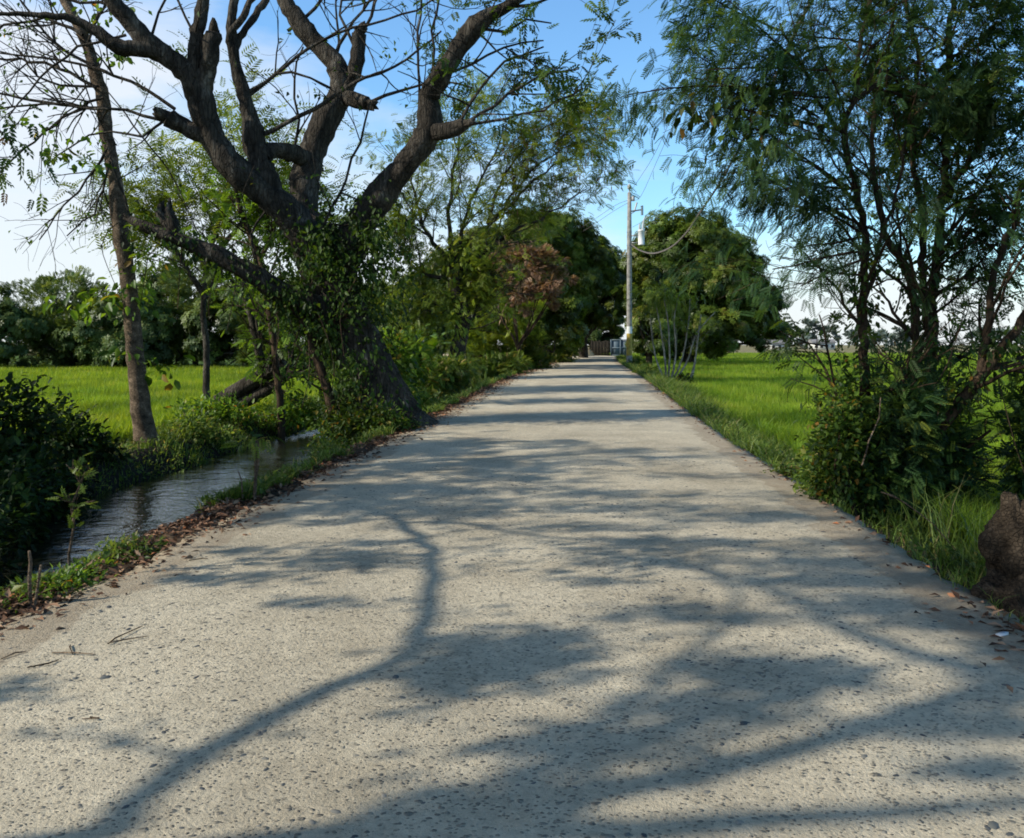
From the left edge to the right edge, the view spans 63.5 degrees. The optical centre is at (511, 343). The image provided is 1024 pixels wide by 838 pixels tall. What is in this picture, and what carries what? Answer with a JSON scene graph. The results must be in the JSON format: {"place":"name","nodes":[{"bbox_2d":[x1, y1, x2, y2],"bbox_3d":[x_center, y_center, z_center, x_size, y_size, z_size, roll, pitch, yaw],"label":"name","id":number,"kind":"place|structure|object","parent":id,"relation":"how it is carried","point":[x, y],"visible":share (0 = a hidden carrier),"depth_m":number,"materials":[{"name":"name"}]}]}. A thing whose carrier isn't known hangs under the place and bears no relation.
{"place":"outdoors","nodes":[
{"label":"outdoors","id":0,"kind":"place"},
{"bbox_2d":[0,281,18,301],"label":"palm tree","id":1,"kind":"object","parent":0,"point":[7,284],"visible":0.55,"depth_m":72.57,"materials":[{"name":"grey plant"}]},
{"bbox_2d":[0,376,483,591],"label":"canal water","id":2,"kind":"structure","parent":0,"point":[143,507],"depth_m":11.29,"materials":[{"name":"black liquid"}]},
{"bbox_2d":[0,354,1023,837],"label":"road","id":3,"kind":"structure","parent":0,"point":[432,636],"depth_m":3.83,"materials":[{"name":"concrete"}]},
{"bbox_2d":[27,659,58,667],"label":"fallen twig","id":4,"kind":"object","parent":3,"relation":"on","point":[42,664],"visible":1,"depth_m":3.82,"materials":[{"name":"brown wood"}]},
{"bbox_2d":[52,652,95,654],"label":"fallen twig","id":5,"kind":"object","parent":3,"relation":"on","point":[74,652],"visible":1,"depth_m":3.95,"materials":[{"name":"brown wood"}]},
{"bbox_2d":[108,626,141,643],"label":"fallen twig","id":6,"kind":"object","parent":3,"relation":"on","point":[123,634],"visible":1,"depth_m":4.19,"materials":[{"name":"brown wood"}]},
{"bbox_2d":[107,636,145,643],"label":"fallen twig","id":7,"kind":"object","parent":3,"relation":"on","point":[126,639],"visible":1,"depth_m":4.13,"materials":[{"name":"brown wood"}]},
{"bbox_2d":[995,631,1008,635],"bbox_3d":[2.518,1.493,4.250,0.060,0.026,0.030,0,0,-23],"label":"plastic scrap","id":8,"kind":"object","parent":3,"relation":"on","point":[1003,633],"visible":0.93,"depth_m":4.25,"materials":[{"name":"white plastic"}]},
{"bbox_2d":[0,345,1023,620],"bbox_3d":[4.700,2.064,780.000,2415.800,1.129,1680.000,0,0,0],"label":"ground","id":9,"kind":"structure","parent":0,"point":[112,477],"depth_m":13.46,"materials":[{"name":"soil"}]},
{"bbox_2d":[0,469,36,587],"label":"shrub","id":10,"kind":"object","parent":9,"relation":"on","point":[19,553],"visible":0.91,"depth_m":7.60,"materials":[{"name":"green plant"}]},
{"bbox_2d":[0,284,49,368],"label":"tree","id":11,"kind":"object","parent":9,"relation":"on","point":[18,326],"visible":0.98,"depth_m":59.28,"materials":[{"name":"green plant"}]},
{"bbox_2d":[0,103,58,216],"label":"canal tree","id":12,"kind":"object","parent":9,"relation":"on","point":[11,140],"visible":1,"depth_m":4.79,"materials":[{"name":"green plant"}]},
{"bbox_2d":[0,430,64,554],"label":"shrub","id":13,"kind":"object","parent":9,"relation":"on","point":[43,508],"visible":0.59,"depth_m":9.09,"materials":[{"name":"green plant"}]},
{"bbox_2d":[27,550,41,605],"bbox_3d":[-2.740,1.351,4.749,0.083,0.329,0.024,0,0,0],"label":"twig stub","id":14,"kind":"object","parent":9,"relation":"on","point":[29,580],"visible":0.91,"depth_m":4.74,"materials":[{"name":"brown plant"}]},
{"bbox_2d":[0,372,73,487],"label":"shrub","id":15,"kind":"object","parent":9,"relation":"on","point":[31,428],"visible":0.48,"depth_m":11.28,"materials":[{"name":"green plant"}]},
{"bbox_2d":[0,433,101,522],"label":"shrub","id":16,"kind":"object","parent":9,"relation":"on","point":[73,487],"visible":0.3,"depth_m":10.62,"materials":[{"name":"green plant"}]},
{"bbox_2d":[2,269,110,365],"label":"tree","id":17,"kind":"object","parent":9,"relation":"on","point":[24,292],"visible":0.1,"depth_m":74.20,"materials":[{"name":"green plant"}]},
{"bbox_2d":[0,555,121,613],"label":"weed clump","id":18,"kind":"object","parent":9,"relation":"on","point":[79,578],"visible":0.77,"depth_m":5.13,"materials":[{"name":"green plant"}]},
{"bbox_2d":[3,263,120,367],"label":"tree","id":19,"kind":"object","parent":9,"relation":"on","point":[63,323],"visible":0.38,"depth_m":61.89,"materials":[{"name":"green plant"}]},
{"bbox_2d":[0,534,142,604],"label":"verge grass","id":20,"kind":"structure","parent":9,"relation":"on","point":[105,554],"depth_m":5.50,"materials":[{"name":"green plant"}]},
{"bbox_2d":[45,452,100,576],"bbox_3d":[-2.788,1.154,5.316,0.358,0.905,0.238,0,0,0],"label":"sapling","id":21,"kind":"object","parent":9,"relation":"on","point":[72,504],"visible":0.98,"depth_m":5.29,"materials":[{"name":"green plant"}]},
{"bbox_2d":[24,386,130,468],"bbox_3d":[-6.761,1.310,12.781,1.555,1.332,1.592,0,0,0],"label":"shrub","id":22,"kind":"object","parent":9,"relation":"on","point":[77,438],"visible":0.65,"depth_m":12.68,"materials":[{"name":"green plant"}]},
{"bbox_2d":[0,0,194,446],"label":"slim tree","id":23,"kind":"object","parent":9,"relation":"on","point":[141,414],"visible":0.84,"depth_m":14.66,"materials":[{"name":"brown plant"}]},
{"bbox_2d":[49,289,187,367],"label":"tree","id":24,"kind":"object","parent":9,"relation":"on","point":[93,342],"visible":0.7,"depth_m":59.52,"materials":[{"name":"green plant"}]},
{"bbox_2d":[90,530,170,564],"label":"weed clump","id":25,"kind":"object","parent":9,"relation":"on","point":[111,544],"visible":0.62,"depth_m":5.92,"materials":[{"name":"green plant"}]},
{"bbox_2d":[116,261,219,365],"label":"tree","id":26,"kind":"object","parent":9,"relation":"on","point":[154,280],"visible":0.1,"depth_m":72.65,"materials":[{"name":"green plant"}]},
{"bbox_2d":[137,248,240,366],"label":"tree","id":27,"kind":"object","parent":9,"relation":"on","point":[183,305],"visible":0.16,"depth_m":63.01,"materials":[{"name":"green plant"}]},
{"bbox_2d":[27,30,375,399],"bbox_3d":[-8.660,-3.536,23.773,9.084,11.254,7.537,0,0,0],"label":"tree","id":28,"kind":"object","parent":9,"relation":"on","point":[164,183],"visible":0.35,"depth_m":23.34,"materials":[{"name":"green plant"}]},
{"bbox_2d":[157,408,245,449],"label":"shrub","id":29,"kind":"object","parent":9,"relation":"on","point":[210,432],"visible":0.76,"depth_m":16.22,"materials":[{"name":"green plant"}]},
{"bbox_2d":[0,363,427,449],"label":"rice","id":30,"kind":"object","parent":9,"relation":"on","point":[105,390],"visible":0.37,"depth_m":31.13,"materials":[{"name":"green plant"}]},
{"bbox_2d":[163,389,264,435],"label":"shrub","id":31,"kind":"object","parent":9,"relation":"on","point":[217,409],"visible":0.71,"depth_m":18.28,"materials":[{"name":"green plant"}]},
{"bbox_2d":[180,271,269,367],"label":"tree","id":32,"kind":"object","parent":9,"relation":"on","point":[221,348],"visible":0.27,"depth_m":60.53,"materials":[{"name":"green plant"}]},
{"bbox_2d":[164,187,339,423],"bbox_3d":[-5.739,-0.796,20.047,4.840,5.774,3.982,0,0,0],"label":"tree","id":33,"kind":"object","parent":9,"relation":"on","point":[258,384],"visible":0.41,"depth_m":19.81,"materials":[{"name":"green plant"}]},
{"bbox_2d":[220,428,286,497],"bbox_3d":[-2.519,1.135,8.093,0.541,0.704,0.899,0,0,0],"label":"sapling","id":34,"kind":"object","parent":9,"relation":"on","point":[256,453],"visible":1,"depth_m":7.99,"materials":[{"name":"green plant"}]},
{"bbox_2d":[174,160,334,438],"bbox_3d":[-5.783,-1.055,19.144,3.425,6.649,3.454,0,0,0],"label":"tree","id":35,"kind":"object","parent":9,"relation":"on","point":[277,381],"visible":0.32,"depth_m":18.93,"materials":[{"name":"green plant"}]},
{"bbox_2d":[221,276,323,367],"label":"tree","id":36,"kind":"object","parent":9,"relation":"on","point":[241,354],"visible":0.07,"depth_m":58.48,"materials":[{"name":"green plant"}]},
{"bbox_2d":[246,390,325,432],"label":"shrub","id":37,"kind":"object","parent":9,"relation":"on","point":[303,412],"visible":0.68,"depth_m":19.40,"materials":[{"name":"green plant"}]},
{"bbox_2d":[278,457,325,475],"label":"grass clump","id":38,"kind":"object","parent":9,"relation":"on","point":[304,466],"visible":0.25,"depth_m":9.89,"materials":[{"name":"green plant"}]},
{"bbox_2d":[0,0,640,445],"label":"gnarled tree","id":39,"kind":"object","parent":9,"relation":"on","point":[254,176],"visible":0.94,"depth_m":14.69,"materials":[{"name":"brown plant"}]},
{"bbox_2d":[101,157,455,446],"bbox_3d":[-3.881,-0.548,15.223,5.655,5.708,3.546,0,0,8],"label":"climbing vine","id":40,"kind":"object","parent":39,"relation":"attached to","point":[369,272],"visible":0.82,"depth_m":14.78,"materials":[{"name":"green plant"}]},
{"bbox_2d":[268,256,374,441],"bbox_3d":[-3.471,0.122,14.943,1.906,3.380,1.245,0,0,25],"label":"leaning sapling","id":41,"kind":"object","parent":9,"relation":"on","point":[322,374],"visible":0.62,"depth_m":14.93,"materials":[{"name":"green plant"}]},
{"bbox_2d":[296,429,352,461],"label":"grass clump","id":42,"kind":"object","parent":9,"relation":"on","point":[326,446],"visible":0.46,"depth_m":12.30,"materials":[{"name":"green plant"}]},
{"bbox_2d":[300,388,359,455],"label":"shrub","id":43,"kind":"object","parent":9,"relation":"on","point":[327,419],"visible":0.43,"depth_m":14.71,"materials":[{"name":"green plant"}]},
{"bbox_2d":[337,383,352,410],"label":"shrub","id":44,"kind":"object","parent":9,"relation":"on","point":[348,403],"visible":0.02,"depth_m":16.26,"materials":[{"name":"green plant"}]},
{"bbox_2d":[185,366,531,514],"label":"verge grass","id":45,"kind":"structure","parent":9,"relation":"on","point":[265,481],"depth_m":9.41,"materials":[{"name":"green plant"}]},
{"bbox_2d":[314,280,412,360],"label":"tree","id":46,"kind":"object","parent":9,"relation":"on","point":[385,325],"visible":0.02,"depth_m":62.62,"materials":[{"name":"green plant"}]},
{"bbox_2d":[328,397,427,447],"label":"shrub","id":47,"kind":"object","parent":9,"relation":"on","point":[366,420],"visible":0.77,"depth_m":14.28,"materials":[{"name":"green plant"}]},
{"bbox_2d":[335,325,449,399],"bbox_3d":[-4.544,0.988,31.005,4.467,3.422,2.939,0,0,0],"label":"shrub","id":48,"kind":"object","parent":9,"relation":"on","point":[410,358],"visible":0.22,"depth_m":30.65,"materials":[{"name":"green plant"}]},
{"bbox_2d":[380,329,427,347],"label":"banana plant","id":49,"kind":"object","parent":9,"relation":"on","point":[410,339],"visible":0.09,"depth_m":39.33,"materials":[{"name":"green plant"}]},
{"bbox_2d":[392,321,444,358],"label":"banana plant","id":50,"kind":"object","parent":9,"relation":"on","point":[409,342],"visible":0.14,"depth_m":42.73,"materials":[{"name":"green plant"}]},
{"bbox_2d":[384,280,453,364],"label":"tree","id":51,"kind":"object","parent":9,"relation":"on","point":[435,349],"visible":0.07,"depth_m":64.99,"materials":[{"name":"green plant"}]},
{"bbox_2d":[408,383,446,409],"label":"shrub","id":52,"kind":"object","parent":9,"relation":"on","point":[424,399],"visible":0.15,"depth_m":21.30,"materials":[{"name":"green plant"}]},
{"bbox_2d":[411,330,454,376],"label":"banana plant","id":53,"kind":"object","parent":9,"relation":"on","point":[432,344],"visible":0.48,"depth_m":40.58,"materials":[{"name":"green plant"}]},
{"bbox_2d":[416,352,481,399],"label":"shrub","id":54,"kind":"object","parent":9,"relation":"on","point":[457,374],"visible":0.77,"depth_m":32.77,"materials":[{"name":"green plant"}]},
{"bbox_2d":[436,303,480,358],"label":"background tree","id":55,"kind":"object","parent":9,"relation":"on","point":[448,338],"visible":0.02,"depth_m":94.93,"materials":[{"name":"green plant"}]},
{"bbox_2d":[458,373,489,390],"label":"shrub","id":56,"kind":"object","parent":9,"relation":"on","point":[485,378],"visible":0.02,"depth_m":37.84,"materials":[{"name":"green plant"}]},
{"bbox_2d":[418,225,539,356],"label":"mango tree","id":57,"kind":"object","parent":9,"relation":"on","point":[488,244],"visible":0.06,"depth_m":66.03,"materials":[{"name":"green plant"}]},
{"bbox_2d":[334,58,643,393],"bbox_3d":[-0.912,-4.861,35.029,13.510,14.260,6.356,0,0,0],"label":"feathery tree","id":58,"kind":"object","parent":9,"relation":"on","point":[479,294],"visible":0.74,"depth_m":34.68,"materials":[{"name":"green plant"}]},
{"bbox_2d":[437,269,551,368],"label":"roadside tree","id":59,"kind":"object","parent":9,"relation":"on","point":[535,334],"visible":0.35,"depth_m":48.24,"materials":[{"name":"green plant"}]},
{"bbox_2d":[475,349,532,380],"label":"shrub","id":60,"kind":"object","parent":9,"relation":"on","point":[496,363],"visible":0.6,"depth_m":41.53,"materials":[{"name":"green plant"}]},
{"bbox_2d":[0,362,1023,692],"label":"leaf litter","id":61,"kind":"object","parent":9,"relation":"on","point":[194,520],"visible":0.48,"depth_m":6.66,"materials":[{"name":"brown plant"}]},
{"bbox_2d":[489,241,578,361],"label":"dry tree","id":62,"kind":"object","parent":9,"relation":"on","point":[552,291],"visible":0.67,"depth_m":44.10,"materials":[{"name":"brown plant"}]},
{"bbox_2d":[508,340,559,368],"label":"shrub","id":63,"kind":"object","parent":9,"relation":"on","point":[545,362],"visible":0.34,"depth_m":49.50,"materials":[{"name":"green plant"}]},
{"bbox_2d":[492,254,592,361],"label":"roadside tree","id":64,"kind":"object","parent":9,"relation":"on","point":[561,327],"visible":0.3,"depth_m":53.13,"materials":[{"name":"green plant"}]},
{"bbox_2d":[491,201,618,342],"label":"mango tree","id":65,"kind":"object","parent":9,"relation":"on","point":[580,249],"visible":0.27,"depth_m":73.61,"materials":[{"name":"green plant"}]},
{"bbox_2d":[547,340,581,362],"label":"shrub","id":66,"kind":"object","parent":9,"relation":"on","point":[566,356],"visible":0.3,"depth_m":65.33,"materials":[{"name":"green plant"}]},
{"bbox_2d":[591,340,610,355],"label":"board fence","id":67,"kind":"object","parent":9,"relation":"on","point":[597,348],"visible":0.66,"depth_m":104.41,"materials":[{"name":"brown wood"}]},
{"bbox_2d":[578,227,626,357],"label":"mango tree","id":68,"kind":"object","parent":9,"relation":"on","point":[615,255],"visible":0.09,"depth_m":86.21,"materials":[{"name":"green plant"}]},
{"bbox_2d":[587,303,624,352],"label":"background tree","id":69,"kind":"object","parent":9,"relation":"on","point":[596,335],"visible":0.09,"depth_m":120.72,"materials":[{"name":"green plant"}]},
{"bbox_2d":[610,339,626,355],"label":"metal gate","id":70,"kind":"structure","parent":9,"relation":"on","point":[617,346],"depth_m":104.55,"materials":[{"name":"metal"}]},
{"bbox_2d":[626,184,645,362],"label":"utility pole","id":71,"kind":"object","parent":9,"relation":"on","point":[640,235],"visible":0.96,"depth_m":57.85,"materials":[{"name":"concrete"}]},
{"bbox_2d":[631,0,812,253],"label":"power cable","id":72,"kind":"object","parent":71,"relation":"attached to","point":[712,194],"visible":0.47,"depth_m":41.03,"materials":[{"name":"black rubber"}]},
{"bbox_2d":[628,352,650,366],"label":"shrub","id":73,"kind":"object","parent":9,"relation":"on","point":[639,360],"visible":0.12,"depth_m":54.62,"materials":[{"name":"green plant"}]},
{"bbox_2d":[632,361,664,374],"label":"shrub","id":74,"kind":"object","parent":9,"relation":"on","point":[648,365],"visible":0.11,"depth_m":41.78,"materials":[{"name":"green plant"}]},
{"bbox_2d":[623,260,681,365],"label":"roadside tree","id":75,"kind":"object","parent":9,"relation":"on","point":[654,273],"visible":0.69,"depth_m":65.28,"materials":[{"name":"green plant"}]},
{"bbox_2d":[612,277,714,377],"bbox_3d":[6.935,-0.412,37.881,4.839,5.415,2.062,0,0,0],"label":"bare shrub","id":76,"kind":"object","parent":9,"relation":"on","point":[670,300],"visible":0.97,"depth_m":37.97,"materials":[{"name":"grey bark"},{"name":"leaf"}]},
{"bbox_2d":[673,371,696,383],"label":"shrub","id":77,"kind":"object","parent":9,"relation":"on","point":[685,378],"visible":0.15,"depth_m":36.30,"materials":[{"name":"green plant"}]},
{"bbox_2d":[610,205,790,363],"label":"mango tree","id":78,"kind":"object","parent":9,"relation":"on","point":[728,326],"visible":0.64,"depth_m":72.09,"materials":[{"name":"green plant"}]},
{"bbox_2d":[758,452,809,479],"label":"shrub","id":79,"kind":"object","parent":9,"relation":"on","point":[786,468],"visible":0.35,"depth_m":9.60,"materials":[{"name":"green plant"}]},
{"bbox_2d":[762,334,811,346],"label":"horizon tree","id":80,"kind":"object","parent":9,"relation":"on","point":[807,338],"visible":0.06,"depth_m":298.88,"materials":[{"name":"green plant"}]},
{"bbox_2d":[579,0,1023,504],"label":"tree","id":81,"kind":"object","parent":9,"relation":"on","point":[971,113],"visible":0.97,"depth_m":8.22,"materials":[{"name":"green plant"}]},
{"bbox_2d":[663,89,845,205],"bbox_3d":[2.200,-1.855,8.056,1.614,1.045,1.752,0,0,36],"label":"climbing vine","id":82,"kind":"object","parent":81,"relation":"hanging from","point":[698,118],"visible":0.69,"depth_m":7.90,"materials":[{"name":"green plant"}]},
{"bbox_2d":[812,369,876,431],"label":"shrub","id":83,"kind":"object","parent":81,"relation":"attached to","point":[820,379],"visible":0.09,"depth_m":8.60,"materials":[{"name":"green plant"}]},
{"bbox_2d":[833,52,1023,505],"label":"climbing vine","id":84,"kind":"object","parent":81,"relation":"attached to","point":[1011,347],"visible":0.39,"depth_m":8.33,"materials":[{"name":"green plant"}]},
{"bbox_2d":[603,352,1023,552],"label":"rice","id":85,"kind":"object","parent":9,"relation":"on","point":[746,382],"visible":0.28,"depth_m":28.42,"materials":[{"name":"green plant"}]},
{"bbox_2d":[790,316,841,348],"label":"horizon tree","id":86,"kind":"object","parent":9,"relation":"on","point":[808,323],"visible":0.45,"depth_m":309.82,"materials":[{"name":"green plant"}]},
{"bbox_2d":[754,311,880,432],"bbox_3d":[3.003,0.319,8.159,1.142,1.296,0.520,0,0,0],"label":"sapling","id":87,"kind":"object","parent":9,"relation":"on","point":[787,341],"visible":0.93,"depth_m":8.18,"materials":[{"name":"green plant"}]},
{"bbox_2d":[614,353,1022,622],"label":"verge grass","id":88,"kind":"structure","parent":9,"relation":"on","point":[745,435],"depth_m":11.40,"materials":[{"name":"green plant"}]},
{"bbox_2d":[788,421,850,494],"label":"shrub","id":89,"kind":"object","parent":9,"relation":"on","point":[796,485],"visible":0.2,"depth_m":8.29,"materials":[{"name":"green plant"}]},
{"bbox_2d":[791,342,896,526],"bbox_3d":[3.223,0.876,8.003,0.925,1.803,0.957,0,0,0],"label":"shrub","id":90,"kind":"object","parent":9,"relation":"on","point":[838,447],"visible":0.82,"depth_m":7.90,"materials":[{"name":"green plant"}]},
{"bbox_2d":[861,397,880,465],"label":"dry stalk","id":91,"kind":"object","parent":90,"relation":"attached to","point":[871,434],"visible":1,"depth_m":7.70,"materials":[{"name":"brown plant"}]},
{"bbox_2d":[675,400,1023,628],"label":"edge grass","id":92,"kind":"structure","parent":9,"relation":"on","point":[920,559],"depth_m":5.83,"materials":[{"name":"green plant"}]},
{"bbox_2d":[834,328,894,348],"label":"horizon tree","id":93,"kind":"object","parent":9,"relation":"on","point":[883,339],"visible":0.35,"depth_m":298.95,"materials":[{"name":"green plant"}]},
{"bbox_2d":[875,323,925,347],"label":"horizon tree","id":94,"kind":"object","parent":9,"relation":"on","point":[898,331],"visible":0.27,"depth_m":317.09,"materials":[{"name":"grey plant"}]},
{"bbox_2d":[842,336,976,533],"bbox_3d":[3.824,0.988,8.116,1.291,2.132,1.135,0,0,31],"label":"shrub","id":95,"kind":"object","parent":9,"relation":"on","point":[902,445],"visible":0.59,"depth_m":7.93,"materials":[{"name":"green plant"}]},
{"bbox_2d":[881,492,955,549],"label":"dry stalk","id":96,"kind":"object","parent":9,"relation":"on","point":[893,496],"visible":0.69,"depth_m":6.60,"materials":[{"name":"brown plant"}]},
{"bbox_2d":[913,333,1002,510],"bbox_3d":[4.427,1.026,8.598,1.226,2.333,1.192,0,0,19],"label":"shrub","id":97,"kind":"object","parent":9,"relation":"on","point":[959,435],"visible":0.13,"depth_m":8.42,"materials":[{"name":"green plant"}]},
{"bbox_2d":[963,324,1023,348],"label":"horizon tree","id":98,"kind":"object","parent":9,"relation":"on","point":[1010,329],"visible":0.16,"depth_m":307.44,"materials":[{"name":"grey plant"}]},
{"bbox_2d":[970,568,1023,621],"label":"rock","id":99,"kind":"object","parent":9,"relation":"on","point":[1002,583],"visible":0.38,"depth_m":4.84,"materials":[{"name":"brown stone"}]},
{"bbox_2d":[978,491,1023,578],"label":"rock","id":100,"kind":"object","parent":99,"relation":"on","point":[1001,541],"visible":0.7,"depth_m":4.98,"materials":[{"name":"stone"}]},
{"bbox_2d":[976,324,1023,501],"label":"shrub","id":101,"kind":"object","parent":9,"relation":"on","point":[1016,417],"visible":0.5,"depth_m":8.46,"materials":[{"name":"green plant"}]},
{"bbox_2d":[0,0,1023,344],"label":"sky","id":102,"kind":"structure","parent":0,"point":[569,34],"materials":[{"name":"blue"}]},
{"bbox_2d":[765,340,788,349],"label":"house","id":103,"kind":"structure","parent":0,"point":[780,342],"depth_m":259.50,"materials":[{"name":"metal"}]},
{"bbox_2d":[808,339,835,349],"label":"house","id":104,"kind":"structure","parent":0,"point":[831,344],"depth_m":267.50,"materials":[{"name":"metal"}]},
{"bbox_2d":[863,474,1022,568],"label":"tall grass","id":105,"kind":"structure","parent":0,"point":[970,530],"depth_m":7.21,"materials":[{"name":"green plant"}]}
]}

